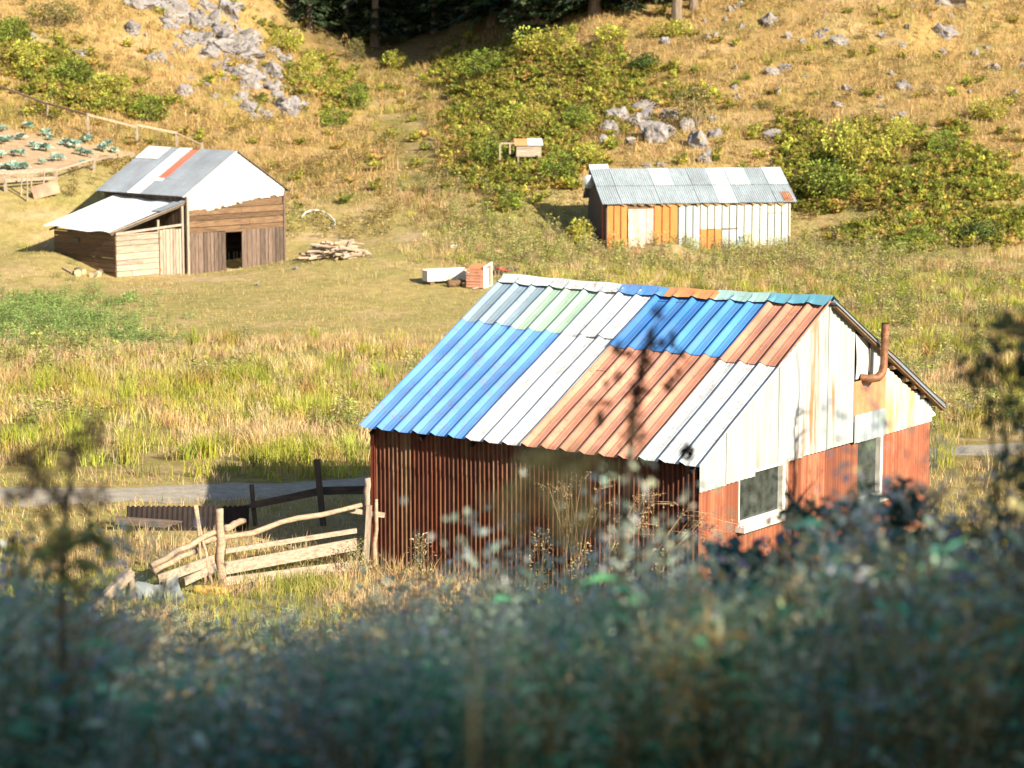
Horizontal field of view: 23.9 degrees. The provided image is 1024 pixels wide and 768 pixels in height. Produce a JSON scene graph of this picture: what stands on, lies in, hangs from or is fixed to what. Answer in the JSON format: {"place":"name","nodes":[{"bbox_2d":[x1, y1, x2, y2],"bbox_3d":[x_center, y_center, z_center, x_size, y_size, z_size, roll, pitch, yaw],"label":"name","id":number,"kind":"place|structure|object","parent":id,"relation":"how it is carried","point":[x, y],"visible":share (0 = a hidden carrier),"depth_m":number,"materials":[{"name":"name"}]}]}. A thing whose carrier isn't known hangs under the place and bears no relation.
{"place":"outdoors","nodes":[
{"label":"outdoors","id":0,"kind":"place"},
{"bbox_2d":[0,520,1022,666],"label":"rough grass","id":1,"kind":"structure","parent":0,"point":[304,583],"depth_m":42.06,"materials":[{"name":"plant"}]},
{"bbox_2d":[0,443,1022,507],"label":"gravel path","id":2,"kind":"structure","parent":0,"point":[191,493],"depth_m":51.37,"materials":[{"name":"grey gravel"}]},
{"bbox_2d":[0,0,1023,653],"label":"ground","id":3,"kind":"structure","parent":0,"point":[32,222],"depth_m":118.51,"materials":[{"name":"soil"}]},
{"bbox_2d":[0,15,33,42],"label":"shrub","id":4,"kind":"object","parent":3,"relation":"on","point":[11,31],"visible":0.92,"depth_m":147.95,"materials":[{"name":"green plant"}]},
{"bbox_2d":[3,37,45,68],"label":"shrub","id":5,"kind":"object","parent":3,"relation":"on","point":[21,49],"visible":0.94,"depth_m":144.17,"materials":[{"name":"yellow plant"}]},
{"bbox_2d":[24,0,86,26],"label":"shrub","id":6,"kind":"object","parent":3,"relation":"on","point":[52,12],"visible":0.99,"depth_m":151.65,"materials":[{"name":"green plant"}]},
{"bbox_2d":[0,151,134,201],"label":"garden fence","id":7,"kind":"object","parent":3,"relation":"on","point":[44,189],"visible":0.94,"depth_m":116.25,"materials":[{"name":"brown wood"}]},
{"bbox_2d":[0,413,140,754],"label":"sapling","id":8,"kind":"object","parent":3,"relation":"on","point":[65,544],"visible":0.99,"depth_m":8.35,"materials":[{"name":"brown plant"}]},
{"bbox_2d":[44,56,97,85],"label":"shrub","id":9,"kind":"object","parent":3,"relation":"on","point":[78,74],"visible":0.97,"depth_m":143.37,"materials":[{"name":"green plant"}]},
{"bbox_2d":[0,85,202,148],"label":"garden fence","id":10,"kind":"object","parent":3,"relation":"on","point":[136,125],"visible":0.8,"depth_m":133.34,"materials":[{"name":"brown wood"}]},
{"bbox_2d":[88,568,134,607],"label":"loose beam","id":11,"kind":"structure","parent":3,"relation":"on","point":[128,578],"depth_m":40.88,"materials":[{"name":"brown wood"}]},
{"bbox_2d":[93,71,132,95],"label":"shrub","id":12,"kind":"object","parent":3,"relation":"on","point":[112,85],"visible":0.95,"depth_m":143.62,"materials":[{"name":"yellow plant"}]},
{"bbox_2d":[124,20,140,35],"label":"boulder","id":13,"kind":"object","parent":3,"relation":"on","point":[132,27],"visible":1,"depth_m":153.52,"materials":[{"name":"stone"}]},
{"bbox_2d":[124,0,154,9],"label":"boulder","id":14,"kind":"object","parent":3,"relation":"on","point":[141,4],"visible":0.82,"depth_m":158.48,"materials":[{"name":"stone"}]},
{"bbox_2d":[128,93,170,121],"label":"shrub","id":15,"kind":"object","parent":3,"relation":"on","point":[147,110],"visible":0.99,"depth_m":139.05,"materials":[{"name":"green plant"}]},
{"bbox_2d":[118,575,183,600],"bbox_3d":[-6.193,3.750,41.297,1.248,0.968,0.330,0,8,0],"label":"rock","id":16,"kind":"object","parent":3,"relation":"on","point":[147,586],"visible":0.23,"depth_m":41.34,"materials":[{"name":"grey stone"}]},
{"bbox_2d":[145,51,168,63],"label":"boulder","id":17,"kind":"object","parent":3,"relation":"on","point":[157,56],"visible":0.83,"depth_m":150.47,"materials":[{"name":"stone"}]},
{"bbox_2d":[43,146,290,277],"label":"plank barn","id":18,"kind":"structure","parent":3,"relation":"on","point":[168,210],"depth_m":108.96,"materials":[{"name":"brown wood"}]},
{"bbox_2d":[160,3,189,25],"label":"boulder","id":19,"kind":"object","parent":3,"relation":"on","point":[176,10],"visible":0.51,"depth_m":161.28,"materials":[{"name":"stone"}]},
{"bbox_2d":[126,505,248,530],"bbox_3d":[-6.350,2.684,47.307,2.400,0.586,0.250,0,8,0],"label":"corrugated sheet","id":20,"kind":"object","parent":3,"relation":"on","point":[186,515],"visible":0.66,"depth_m":47.34,"materials":[{"name":"metal"}]},
{"bbox_2d":[189,9,204,29],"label":"boulder","id":21,"kind":"object","parent":3,"relation":"on","point":[197,20],"visible":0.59,"depth_m":161.84,"materials":[{"name":"stone"}]},
{"bbox_2d":[198,45,220,58],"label":"boulder","id":22,"kind":"object","parent":3,"relation":"on","point":[209,50],"visible":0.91,"depth_m":156.09,"materials":[{"name":"stone"}]},
{"bbox_2d":[202,9,221,27],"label":"boulder","id":23,"kind":"object","parent":3,"relation":"on","point":[214,16],"visible":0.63,"depth_m":164.03,"materials":[{"name":"stone"}]},
{"bbox_2d":[194,585,245,593],"bbox_3d":[-5.069,3.617,41.964,0.911,0.290,0.183,-1,8,-6],"label":"fallen log","id":24,"kind":"object","parent":3,"relation":"on","point":[199,587],"visible":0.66,"depth_m":41.88,"materials":[{"name":"wood"}]},
{"bbox_2d":[211,25,234,38],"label":"boulder","id":25,"kind":"object","parent":3,"relation":"on","point":[219,32],"visible":0.38,"depth_m":160.38,"materials":[{"name":"stone"}]},
{"bbox_2d":[213,38,234,53],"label":"boulder","id":26,"kind":"object","parent":3,"relation":"on","point":[225,45],"visible":0.62,"depth_m":158.05,"materials":[{"name":"stone"}]},
{"bbox_2d":[218,0,238,23],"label":"boulder","id":27,"kind":"object","parent":3,"relation":"on","point":[231,12],"visible":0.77,"depth_m":166.50,"materials":[{"name":"stone"}]},
{"bbox_2d":[115,459,370,527],"bbox_3d":[-5.212,2.400,47.696,5.179,1.857,0.534,-1,8,-8],"label":"dark fence","id":28,"kind":"object","parent":3,"relation":"on","point":[319,491],"visible":0.64,"depth_m":47.63,"materials":[{"name":"brown wood"}]},
{"bbox_2d":[230,68,265,80],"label":"boulder","id":29,"kind":"object","parent":3,"relation":"on","point":[245,71],"visible":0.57,"depth_m":153.58,"materials":[{"name":"stone"}]},
{"bbox_2d":[237,75,260,89],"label":"boulder","id":30,"kind":"object","parent":3,"relation":"on","point":[255,80],"visible":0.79,"depth_m":151.90,"materials":[{"name":"stone"}]},
{"bbox_2d":[236,29,263,47],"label":"boulder","id":31,"kind":"object","parent":3,"relation":"on","point":[247,33],"visible":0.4,"depth_m":164.28,"materials":[{"name":"stone"}]},
{"bbox_2d":[239,98,260,113],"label":"boulder","id":32,"kind":"object","parent":3,"relation":"on","point":[246,105],"visible":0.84,"depth_m":145.99,"materials":[{"name":"stone"}]},
{"bbox_2d":[247,45,266,60],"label":"boulder","id":33,"kind":"object","parent":3,"relation":"on","point":[260,54],"visible":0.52,"depth_m":160.51,"materials":[{"name":"stone"}]},
{"bbox_2d":[149,477,384,586],"bbox_3d":[-4.348,2.770,42.747,4.592,1.878,0.682,-6,10,-34],"label":"wooden fence","id":34,"kind":"object","parent":3,"relation":"on","point":[220,538],"visible":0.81,"depth_m":42.82,"materials":[{"name":"brown wood"}]},
{"bbox_2d":[259,62,283,79],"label":"boulder","id":35,"kind":"object","parent":3,"relation":"on","point":[272,70],"visible":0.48,"depth_m":157.28,"materials":[{"name":"stone"}]},
{"bbox_2d":[265,27,303,51],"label":"shrub","id":36,"kind":"object","parent":3,"relation":"on","point":[284,42],"visible":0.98,"depth_m":166.78,"materials":[{"name":"yellow plant"}]},
{"bbox_2d":[273,95,299,116],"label":"boulder","id":37,"kind":"object","parent":3,"relation":"on","point":[290,104],"visible":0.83,"depth_m":148.24,"materials":[{"name":"stone"}]},
{"bbox_2d":[295,51,321,72],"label":"shrub","id":38,"kind":"object","parent":3,"relation":"on","point":[308,66],"visible":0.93,"depth_m":162.33,"materials":[{"name":"yellow plant"}]},
{"bbox_2d":[286,0,340,30],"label":"fir tree","id":39,"kind":"object","parent":3,"relation":"on","point":[309,15],"visible":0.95,"depth_m":175.27,"materials":[{"name":"green plant"}]},
{"bbox_2d":[319,106,348,127],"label":"shrub","id":40,"kind":"object","parent":3,"relation":"on","point":[333,120],"visible":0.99,"depth_m":145.56,"materials":[{"name":"green plant"}]},
{"bbox_2d":[321,0,381,36],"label":"fir tree","id":41,"kind":"object","parent":3,"relation":"on","point":[347,23],"visible":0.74,"depth_m":178.08,"materials":[{"name":"green plant"}]},
{"bbox_2d":[339,35,365,62],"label":"shrub","id":42,"kind":"object","parent":3,"relation":"on","point":[353,47],"visible":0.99,"depth_m":170.97,"materials":[{"name":"green plant"}]},
{"bbox_2d":[341,536,373,573],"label":"pale weed","id":43,"kind":"object","parent":3,"relation":"on","point":[354,549],"visible":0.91,"depth_m":43.14,"materials":[{"name":"beige plant"}]},
{"bbox_2d":[343,81,372,109],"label":"shrub","id":44,"kind":"object","parent":3,"relation":"on","point":[362,99],"visible":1,"depth_m":151.62,"materials":[{"name":"green plant"}]},
{"bbox_2d":[336,0,413,46],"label":"fir tree","id":45,"kind":"object","parent":3,"relation":"on","point":[373,30],"visible":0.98,"depth_m":176.25,"materials":[{"name":"green plant"}]},
{"bbox_2d":[381,49,409,68],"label":"shrub","id":46,"kind":"object","parent":3,"relation":"on","point":[394,62],"visible":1,"depth_m":168.60,"materials":[{"name":"green plant"}]},
{"bbox_2d":[405,532,438,579],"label":"pale weed","id":47,"kind":"object","parent":3,"relation":"on","point":[418,553],"visible":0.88,"depth_m":42.54,"materials":[{"name":"beige plant"}]},
{"bbox_2d":[394,0,457,33],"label":"fir tree","id":48,"kind":"object","parent":3,"relation":"on","point":[434,11],"visible":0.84,"depth_m":176.19,"materials":[{"name":"green plant"}]},
{"bbox_2d":[422,267,469,284],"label":"stone trough","id":49,"kind":"object","parent":3,"relation":"on","point":[430,276],"visible":0.83,"depth_m":100.47,"materials":[{"name":"stone"}]},
{"bbox_2d":[435,0,473,20],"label":"fir tree","id":50,"kind":"object","parent":3,"relation":"on","point":[457,4],"visible":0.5,"depth_m":174.58,"materials":[{"name":"green plant"}]},
{"bbox_2d":[435,0,515,30],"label":"fir tree","id":51,"kind":"object","parent":3,"relation":"on","point":[491,13],"visible":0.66,"depth_m":169.75,"materials":[{"name":"green plant"}]},
{"bbox_2d":[466,262,491,287],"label":"slatted crate","id":52,"kind":"object","parent":3,"relation":"on","point":[482,274],"visible":1,"depth_m":99.47,"materials":[{"name":"wood"}]},
{"bbox_2d":[450,47,511,77],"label":"shrub","id":53,"kind":"object","parent":3,"relation":"on","point":[483,67],"visible":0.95,"depth_m":152.57,"materials":[{"name":"green plant"}]},
{"bbox_2d":[450,0,528,22],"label":"fir tree","id":54,"kind":"object","parent":3,"relation":"on","point":[482,8],"visible":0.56,"depth_m":169.44,"materials":[{"name":"green plant"}]},
{"bbox_2d":[471,135,514,166],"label":"shrub","id":55,"kind":"object","parent":3,"relation":"on","point":[495,153],"visible":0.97,"depth_m":126.87,"materials":[{"name":"green plant"}]},
{"bbox_2d":[0,385,1023,767],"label":"undergrowth","id":56,"kind":"object","parent":3,"relation":"on","point":[852,661],"visible":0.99,"depth_m":8.09,"materials":[{"name":"green plant"}]},
{"bbox_2d":[0,155,1023,483],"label":"tall grass","id":57,"kind":"structure","parent":3,"relation":"on","point":[250,381],"depth_m":72.02,"materials":[{"name":"plant"}]},
{"bbox_2d":[0,0,1023,252],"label":"bracken","id":58,"kind":"object","parent":3,"relation":"on","point":[924,180],"visible":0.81,"depth_m":133.97,"materials":[{"name":"green plant"}]},
{"bbox_2d":[0,162,1023,432],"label":"nettles and herbs","id":59,"kind":"object","parent":3,"relation":"on","point":[62,322],"visible":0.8,"depth_m":99.54,"materials":[{"name":"green plant"}]},
{"bbox_2d":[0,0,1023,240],"bbox_3d":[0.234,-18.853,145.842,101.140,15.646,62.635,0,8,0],"label":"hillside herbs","id":60,"kind":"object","parent":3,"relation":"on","point":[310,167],"visible":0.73,"depth_m":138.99,"materials":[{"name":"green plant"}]},
{"bbox_2d":[498,190,527,210],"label":"shrub","id":61,"kind":"object","parent":3,"relation":"on","point":[512,198],"visible":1,"depth_m":119.78,"materials":[{"name":"green plant"}]},
{"bbox_2d":[499,138,542,164],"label":"hen house","id":62,"kind":"structure","parent":3,"relation":"on","point":[529,147],"depth_m":126.31,"materials":[{"name":"brown wood"}]},
{"bbox_2d":[504,100,549,122],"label":"shrub","id":63,"kind":"object","parent":3,"relation":"on","point":[523,111],"visible":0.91,"depth_m":136.82,"materials":[{"name":"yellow plant"}]},
{"bbox_2d":[500,0,564,38],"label":"fir tree","id":64,"kind":"object","parent":3,"relation":"on","point":[536,9],"visible":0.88,"depth_m":160.44,"materials":[{"name":"green plant"}]},
{"bbox_2d":[524,528,554,593],"bbox_3d":[0.504,3.078,41.046,0.641,1.330,0.639,0,8,0],"label":"pale weed","id":65,"kind":"object","parent":3,"relation":"on","point":[543,554],"visible":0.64,"depth_m":40.99,"materials":[{"name":"beige plant"}]},
{"bbox_2d":[497,0,587,24],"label":"fir tree","id":66,"kind":"object","parent":3,"relation":"on","point":[521,3],"visible":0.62,"depth_m":161.33,"materials":[{"name":"green plant"}]},
{"bbox_2d":[512,23,578,57],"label":"shrub","id":67,"kind":"object","parent":3,"relation":"on","point":[539,37],"visible":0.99,"depth_m":152.48,"materials":[{"name":"green plant"}]},
{"bbox_2d":[536,148,578,180],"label":"shrub","id":68,"kind":"object","parent":3,"relation":"on","point":[552,166],"visible":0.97,"depth_m":123.26,"materials":[{"name":"green plant"}]},
{"bbox_2d":[559,103,594,127],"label":"shrub","id":69,"kind":"object","parent":3,"relation":"on","point":[579,117],"visible":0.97,"depth_m":134.40,"materials":[{"name":"green plant"}]},
{"bbox_2d":[565,217,594,243],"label":"shrub","id":70,"kind":"object","parent":3,"relation":"on","point":[576,232],"visible":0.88,"depth_m":115.05,"materials":[{"name":"green plant"}]},
{"bbox_2d":[540,471,620,595],"bbox_3d":[1.096,2.576,40.602,1.477,2.313,0.395,0,8,0],"label":"dry grass clump","id":71,"kind":"object","parent":3,"relation":"on","point":[569,529],"visible":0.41,"depth_m":40.55,"materials":[{"name":"brown plant"}]},
{"bbox_2d":[575,140,609,166],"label":"shrub","id":72,"kind":"object","parent":3,"relation":"on","point":[590,157],"visible":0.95,"depth_m":125.66,"materials":[{"name":"yellow plant"}]},
{"bbox_2d":[543,0,646,24],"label":"fir tree","id":73,"kind":"object","parent":3,"relation":"on","point":[592,6],"visible":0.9,"depth_m":158.45,"materials":[{"name":"green plant"}]},
{"bbox_2d":[592,22,630,44],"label":"shrub","id":74,"kind":"object","parent":3,"relation":"on","point":[619,32],"visible":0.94,"depth_m":152.55,"materials":[{"name":"green plant"}]},
{"bbox_2d":[605,106,628,119],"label":"boulder","id":75,"kind":"object","parent":3,"relation":"on","point":[623,111],"visible":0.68,"depth_m":135.95,"materials":[{"name":"stone"}]},
{"bbox_2d":[585,303,686,659],"bbox_3d":[0.500,0.800,9.806,0.412,2.269,0.132,0,8,0],"label":"dock stalk","id":76,"kind":"object","parent":3,"relation":"on","point":[636,389],"visible":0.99,"depth_m":9.70,"materials":[{"name":"brown plant"}]},
{"bbox_2d":[624,106,652,126],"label":"boulder","id":77,"kind":"object","parent":3,"relation":"on","point":[643,115],"visible":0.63,"depth_m":134.15,"materials":[{"name":"stone"}]},
{"bbox_2d":[600,491,677,589],"bbox_3d":[2.122,2.708,40.205,1.407,2.116,0.384,0,8,0],"label":"dry grass clump","id":78,"kind":"object","parent":3,"relation":"on","point":[646,517],"visible":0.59,"depth_m":40.09,"materials":[{"name":"brown plant"}]},
{"bbox_2d":[624,51,662,68],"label":"shrub","id":79,"kind":"object","parent":3,"relation":"on","point":[645,56],"visible":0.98,"depth_m":146.03,"materials":[{"name":"green plant"}]},
{"bbox_2d":[632,99,658,109],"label":"boulder","id":80,"kind":"object","parent":3,"relation":"on","point":[641,104],"visible":0.66,"depth_m":137.76,"materials":[{"name":"stone"}]},
{"bbox_2d":[359,274,945,604],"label":"patchwork barn","id":81,"kind":"structure","parent":3,"relation":"on","point":[487,388],"depth_m":42.95,"materials":[{"name":"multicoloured metal"}]},
{"bbox_2d":[735,459,787,532],"bbox_3d":[4.327,1.913,41.534,0.230,1.030,1.690,6,10,35],"label":"window","id":82,"kind":"structure","parent":81,"relation":"in","point":[769,483],"depth_m":41.61,"materials":[{"name":"grey glass"}]},
{"bbox_2d":[857,436,882,496],"bbox_3d":[6.615,1.545,44.767,0.130,1.180,0.800,6,10,35],"label":"window","id":83,"kind":"structure","parent":81,"relation":"in","point":[865,467],"depth_m":44.87,"materials":[{"name":"grey glass"}]},
{"bbox_2d":[637,120,669,142],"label":"boulder","id":84,"kind":"object","parent":3,"relation":"on","point":[655,131],"visible":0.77,"depth_m":130.20,"materials":[{"name":"stone"}]},
{"bbox_2d":[645,18,692,36],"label":"shrub","id":85,"kind":"object","parent":3,"relation":"on","point":[666,31],"visible":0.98,"depth_m":152.89,"materials":[{"name":"green plant"}]},
{"bbox_2d":[671,0,681,20],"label":"fir tree","id":86,"kind":"object","parent":3,"relation":"on","point":[676,11],"visible":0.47,"depth_m":155.59,"materials":[{"name":"brown plant"}]},
{"bbox_2d":[679,443,697,578],"bbox_3d":[1.035,1.389,14.334,0.113,2.102,0.102,0,8,0],"label":"thistle","id":87,"kind":"object","parent":3,"relation":"on","point":[685,451],"visible":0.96,"depth_m":14.20,"materials":[{"name":"brown plant"}]},
{"bbox_2d":[582,164,796,248],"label":"tin shed","id":88,"kind":"structure","parent":3,"relation":"on","point":[734,203],"depth_m":116.30,"materials":[{"name":"white metal"}]},
{"bbox_2d":[668,79,716,128],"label":"shrub","id":89,"kind":"object","parent":3,"relation":"on","point":[687,114],"visible":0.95,"depth_m":133.37,"materials":[{"name":"green plant"}]},
{"bbox_2d":[687,129,708,148],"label":"boulder","id":90,"kind":"object","parent":3,"relation":"on","point":[698,138],"visible":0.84,"depth_m":128.85,"materials":[{"name":"stone"}]},
{"bbox_2d":[642,503,753,585],"bbox_3d":[3.056,2.841,39.828,2.151,1.911,0.399,0,8,0],"label":"dry grass clump","id":91,"kind":"object","parent":3,"relation":"on","point":[700,526],"visible":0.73,"depth_m":39.77,"materials":[{"name":"brown plant"}]},
{"bbox_2d":[702,530,792,614],"bbox_3d":[1.131,1.421,11.845,0.416,1.497,0.736,3,8,18],"label":"tall bush","id":92,"kind":"object","parent":3,"relation":"on","point":[735,542],"visible":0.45,"depth_m":11.70,"materials":[{"name":"green plant"}]},
{"bbox_2d":[794,157,869,199],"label":"shrub","id":93,"kind":"object","parent":3,"relation":"on","point":[831,179],"visible":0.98,"depth_m":120.97,"materials":[{"name":"green plant"}]},
{"bbox_2d":[821,116,891,168],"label":"shrub","id":94,"kind":"object","parent":3,"relation":"on","point":[857,149],"visible":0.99,"depth_m":124.68,"materials":[{"name":"green plant"}]},
{"bbox_2d":[766,476,959,595],"bbox_3d":[1.834,1.361,12.792,1.009,1.856,0.704,6,10,35],"label":"tall bush","id":95,"kind":"object","parent":3,"relation":"on","point":[897,510],"visible":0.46,"depth_m":12.61,"materials":[{"name":"green plant"}]},
{"bbox_2d":[877,234,914,250],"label":"shrub","id":96,"kind":"object","parent":3,"relation":"on","point":[895,239],"visible":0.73,"depth_m":110.22,"materials":[{"name":"green plant"}]},
{"bbox_2d":[877,115,917,144],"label":"shrub","id":97,"kind":"object","parent":3,"relation":"on","point":[890,130],"visible":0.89,"depth_m":127.78,"materials":[{"name":"green plant"}]},
{"bbox_2d":[901,225,937,244],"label":"shrub","id":98,"kind":"object","parent":3,"relation":"on","point":[909,231],"visible":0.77,"depth_m":111.01,"materials":[{"name":"green plant"}]},
{"bbox_2d":[927,128,962,156],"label":"shrub","id":99,"kind":"object","parent":3,"relation":"on","point":[933,141],"visible":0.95,"depth_m":126.17,"materials":[{"name":"green plant"}]},
{"bbox_2d":[932,22,958,39],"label":"boulder","id":100,"kind":"object","parent":3,"relation":"on","point":[938,29],"visible":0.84,"depth_m":151.26,"materials":[{"name":"stone"}]},
{"bbox_2d":[933,0,966,7],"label":"boulder","id":101,"kind":"object","parent":3,"relation":"on","point":[946,2],"visible":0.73,"depth_m":156.15,"materials":[{"name":"stone"}]},
{"bbox_2d":[947,216,1004,242],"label":"shrub","id":102,"kind":"object","parent":3,"relation":"on","point":[976,226],"visible":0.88,"depth_m":110.72,"materials":[{"name":"green plant"}]},
{"bbox_2d":[968,96,1006,121],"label":"shrub","id":103,"kind":"object","parent":3,"relation":"on","point":[989,114],"visible":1,"depth_m":133.09,"materials":[{"name":"green plant"}]},
{"bbox_2d":[952,302,1023,706],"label":"tall bush","id":104,"kind":"object","parent":3,"relation":"on","point":[990,361],"visible":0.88,"depth_m":9.15,"materials":[{"name":"green plant"}]},
{"bbox_2d":[472,436,620,767],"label":"grass panicle","id":105,"kind":"object","parent":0,"point":[560,505],"depth_m":4.67,"materials":[{"name":"brown plant"}]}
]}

